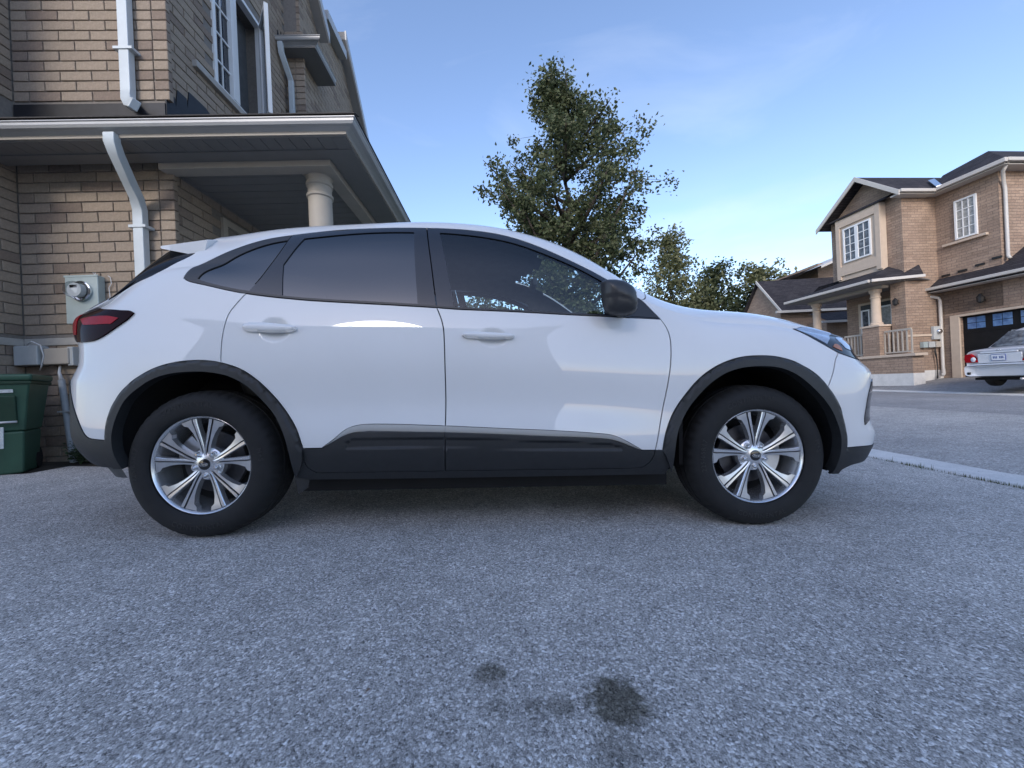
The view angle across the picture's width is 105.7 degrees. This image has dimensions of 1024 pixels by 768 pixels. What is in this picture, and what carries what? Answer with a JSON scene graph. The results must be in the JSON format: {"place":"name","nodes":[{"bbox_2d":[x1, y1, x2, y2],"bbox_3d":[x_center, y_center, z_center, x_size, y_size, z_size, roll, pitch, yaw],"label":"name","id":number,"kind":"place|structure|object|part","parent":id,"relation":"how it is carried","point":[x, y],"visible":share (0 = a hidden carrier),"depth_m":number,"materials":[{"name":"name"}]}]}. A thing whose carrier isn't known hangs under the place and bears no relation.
{"place":"outdoors","nodes":[
{"label":"outdoors","id":0,"kind":"place"},
{"bbox_2d":[0,457,1023,767],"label":"driveway","id":1,"kind":"structure","parent":0,"point":[776,677],"depth_m":1.14,"materials":[{"name":"grey asphalt"}]},
{"bbox_2d":[6,461,99,474],"bbox_3d":[-3.869,0.766,3.600,2.600,0.094,1.400,-3,0,0],"label":"planting bed","id":2,"kind":"object","parent":1,"relation":"on","point":[44,466],"visible":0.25,"depth_m":3.65,"materials":[{"name":"soil"}]},
{"bbox_2d":[0,374,52,474],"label":"green bin","id":3,"kind":"object","parent":2,"relation":"on","point":[23,397],"visible":1,"depth_m":3.28,"materials":[{"name":"plastic"}]},
{"bbox_2d":[57,441,87,463],"bbox_3d":[-4.131,0.653,3.723,0.286,0.240,0.265,-3,0,-25],"label":"weed plant","id":4,"kind":"object","parent":2,"relation":"on","point":[79,458],"visible":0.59,"depth_m":3.69,"materials":[{"name":"green plant"}]},
{"bbox_2d":[69,222,874,536],"bbox_3d":[-0.182,-0.120,2.784,4.635,1.685,2.110,-1,0,-2],"label":"crossover car","id":5,"kind":"object","parent":1,"relation":"on","point":[221,386],"visible":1,"depth_m":1.88,"materials":[{"name":"white paint"}]},
{"bbox_3d":[-1.875,-0.631,2.727,0.450,0.437,1.614,-1,0,-2],"label":"rear window","id":6,"kind":"part","parent":5,"relation":"part of","materials":[{"name":"black glass"}]},
{"bbox_3d":[-1.367,-0.602,1.936,0.482,0.341,0.147,-3,0,-14],"label":"window frame","id":7,"kind":"part","parent":5,"relation":"part of","materials":[{"name":"black plastic"}]},
{"bbox_3d":[-1.337,-0.591,1.924,0.406,0.291,0.103,-3,0,-16],"label":"window glass","id":8,"kind":"part","parent":5,"relation":"part of","materials":[{"name":"black glass"}]},
{"bbox_3d":[-0.848,-0.206,1.953,1.044,1.260,0.270,-1,0,-2],"label":"rear door","id":9,"kind":"part","parent":5,"relation":"part of","materials":[{"name":"white paint"}]},
{"bbox_3d":[-0.903,-0.204,3.567,1.044,1.260,0.270,-1,0,-2],"label":"rear door","id":10,"kind":"part","parent":5,"relation":"part of","materials":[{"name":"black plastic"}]},
{"bbox_3d":[0.107,-0.212,3.659,1.221,1.261,0.381,-1,0,-2],"label":"front door","id":11,"kind":"part","parent":5,"relation":"part of","materials":[{"name":"white paint"}]},
{"bbox_3d":[0.166,-0.215,1.931,1.221,1.261,0.381,-1,0,-2],"label":"front door","id":12,"kind":"part","parent":5,"relation":"part of","materials":[{"name":"white paint"}]},
{"bbox_2d":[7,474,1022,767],"bbox_3d":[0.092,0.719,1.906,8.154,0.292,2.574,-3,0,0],"label":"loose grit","id":13,"kind":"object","parent":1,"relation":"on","point":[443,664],"visible":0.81,"depth_m":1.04,"materials":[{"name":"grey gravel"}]},
{"bbox_2d":[322,0,1023,311],"label":"sky","id":14,"kind":"structure","parent":0,"point":[770,109],"materials":[{"name":"blue"}]},
{"bbox_2d":[870,391,1023,475],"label":"road","id":15,"kind":"structure","parent":0,"point":[981,431],"depth_m":5.12,"materials":[{"name":"grey asphalt"}]},
{"bbox_2d":[872,390,1023,395],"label":"kerb","id":16,"kind":"structure","parent":15,"relation":"on","point":[1004,394],"depth_m":11.52,"materials":[{"name":"concrete"}]},
{"bbox_2d":[873,377,1023,393],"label":"apron","id":17,"kind":"object","parent":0,"point":[967,384],"visible":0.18,"depth_m":12.61,"materials":[{"name":"concrete"}]},
{"bbox_2d":[627,222,724,310],"bbox_3d":[15.244,-7.707,38.564,8.845,16.056,8.720,-3,0,0],"label":"distant tree","id":18,"kind":"object","parent":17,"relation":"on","point":[673,262],"visible":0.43,"depth_m":36.94,"materials":[{"name":"green plant"}]},
{"bbox_2d":[683,256,747,311],"bbox_3d":[19.806,-6.156,37.564,8.984,12.560,9.327,-3,0,0],"label":"distant tree","id":19,"kind":"object","parent":17,"relation":"on","point":[727,300],"visible":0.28,"depth_m":36.67,"materials":[{"name":"green plant"}]},
{"bbox_2d":[734,280,761,311],"bbox_3d":[22.020,-4.022,33.064,7.067,9.393,8.035,-3,0,-40],"label":"distant tree","id":20,"kind":"object","parent":17,"relation":"on","point":[742,301],"visible":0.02,"depth_m":33.41,"materials":[{"name":"green plant"}]},
{"bbox_2d":[728,257,797,311],"bbox_3d":[23.168,-5.927,35.745,6.222,11.778,6.067,-3,0,0],"label":"distant tree","id":21,"kind":"object","parent":17,"relation":"on","point":[759,273],"visible":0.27,"depth_m":35.16,"materials":[{"name":"green plant"}]},
{"bbox_2d":[742,258,847,339],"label":"neighbour house","id":22,"kind":"structure","parent":17,"relation":"on","point":[768,298],"depth_m":25.18,"materials":[{"name":"beige brick"}]},
{"bbox_2d":[784,151,1023,385],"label":"tan brick house","id":23,"kind":"structure","parent":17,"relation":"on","point":[915,260],"depth_m":14.71,"materials":[{"name":"brick"}]},
{"bbox_2d":[920,342,927,347],"bbox_3d":[15.590,-1.481,14.669,0.170,0.220,0.140,-3,0,-5],"label":"utility box","id":24,"kind":"object","parent":23,"relation":"attached to","point":[923,344],"visible":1,"depth_m":14.61,"materials":[{"name":"grey metal"}]},
{"bbox_2d":[928,341,934,347],"bbox_3d":[15.859,-1.493,14.693,0.260,0.220,0.140,-3,0,-5],"label":"utility box","id":25,"kind":"object","parent":23,"relation":"attached to","point":[931,344],"visible":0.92,"depth_m":14.63,"materials":[{"name":"grey metal"}]},
{"bbox_2d":[931,326,942,339],"bbox_3d":[16.150,-1.947,14.690,0.340,0.500,0.200,-3,0,-5],"label":"electricity meter","id":26,"kind":"object","parent":23,"relation":"attached to","point":[936,331],"visible":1,"depth_m":14.69,"materials":[{"name":"silver metal"}]},
{"bbox_2d":[935,341,940,346],"bbox_3d":[16.127,-1.505,14.716,0.200,0.220,0.140,-3,0,-5],"label":"utility box","id":27,"kind":"object","parent":23,"relation":"attached to","point":[937,343],"visible":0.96,"depth_m":14.65,"materials":[{"name":"paint"}]},
{"bbox_2d":[934,347,937,377],"bbox_3d":[16.070,-0.802,14.687,0.138,1.183,0.062,-3,0,-5],"label":"cable run","id":28,"kind":"object","parent":27,"relation":"hanging from","point":[935,352],"visible":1,"depth_m":14.67,"materials":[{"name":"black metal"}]},
{"bbox_2d":[953,193,978,239],"bbox_3d":[16.272,-5.977,13.898,0.070,1.420,0.630,-3,0,-5],"label":"window","id":29,"kind":"structure","parent":23,"relation":"in","point":[965,209],"depth_m":13.89,"materials":[{"name":"white plastic"}]},
{"bbox_2d":[963,308,1023,376],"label":"garage door","id":30,"kind":"structure","parent":23,"relation":"in","point":[981,331],"depth_m":13.53,"materials":[{"name":"black metal"}]},
{"bbox_2d":[964,327,1023,385],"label":"saloon car","id":31,"kind":"object","parent":17,"relation":"on","point":[1000,362],"visible":1,"depth_m":10.35,"materials":[{"name":"silver paint"}]},
{"bbox_3d":[13.523,-1.241,10.251,0.550,0.373,0.986,-7,0,-5],"label":"rear window","id":32,"kind":"part","parent":31,"relation":"part of","materials":[{"name":"grey glass"}]},
{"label":"lawn","id":33,"kind":"structure","parent":0,"visible":0},
{"bbox_2d":[456,295,519,309],"bbox_3d":[-1.250,-2.351,24.080,6.202,7.703,6.401,-3,0,-13],"label":"garden tree","id":34,"kind":"object","parent":33,"relation":"on","point":[490,305],"visible":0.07,"depth_m":23.31,"materials":[{"name":"green plant"}]},
{"bbox_2d":[473,51,684,313],"bbox_3d":[1.621,-3.497,9.450,4.974,8.442,4.594,-3,0,-39],"label":"street tree","id":35,"kind":"object","parent":33,"relation":"on","point":[556,102],"visible":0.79,"depth_m":8.82,"materials":[{"name":"green plant"}]},
{"label":"ground","id":36,"kind":"structure","parent":0,"visible":0},
{"bbox_2d":[0,0,410,461],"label":"brick house","id":37,"kind":"structure","parent":36,"relation":"on","point":[135,135],"depth_m":3.88,"materials":[{"name":"brick"}]},
{"bbox_2d":[13,341,48,370],"bbox_3d":[-4.679,-0.271,3.792,0.266,0.290,0.116,-3,0,-3],"label":"cable box","id":38,"kind":"object","parent":37,"relation":"attached to","point":[27,355],"visible":0.97,"depth_m":3.74,"materials":[{"name":"grey metal"}]},
{"bbox_2d":[43,347,78,365],"bbox_3d":[-4.438,-0.269,3.818,0.270,0.185,0.085,-3,0,-2],"label":"telephone box","id":39,"kind":"object","parent":37,"relation":"attached to","point":[68,356],"visible":0.91,"depth_m":3.78,"materials":[{"name":"paint"}]},
{"bbox_2d":[57,365,77,462],"bbox_3d":[-4.376,0.315,3.818,0.149,1.007,0.088,-3,0,-2],"label":"conduit pipe","id":40,"kind":"object","parent":37,"relation":"attached to","point":[64,400],"visible":0.76,"depth_m":3.79,"materials":[{"name":"plastic"}]},
{"bbox_2d":[63,272,111,324],"bbox_3d":[-4.177,-0.845,3.776,0.389,0.502,0.190,-3,0,-2],"label":"electricity meter","id":41,"kind":"object","parent":37,"relation":"attached to","point":[84,293],"visible":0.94,"depth_m":3.79,"materials":[{"name":"silver metal"}]},
{"bbox_2d":[210,0,272,113],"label":"window","id":42,"kind":"structure","parent":37,"relation":"in","point":[227,30],"depth_m":5.24,"materials":[{"name":"white plastic"}]},
{"bbox_2d":[670,284,722,310],"bbox_3d":[15.896,-4.222,35.858,9.292,9.736,8.088,-3,0,-26],"label":"distant tree","id":43,"kind":"object","parent":36,"relation":"on","point":[698,305],"visible":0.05,"depth_m":35.00,"materials":[{"name":"green plant"}]},
{"bbox_2d":[868,449,1023,487],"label":"kerb","id":44,"kind":"structure","parent":36,"relation":"on","point":[1000,477],"depth_m":3.17,"materials":[{"name":"concrete"}]},
{"bbox_2d":[873,456,1023,488],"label":"kerb weeds","id":45,"kind":"object","parent":44,"relation":"on","point":[988,480],"visible":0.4,"depth_m":2.88,"materials":[{"name":"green plant"}]}
]}

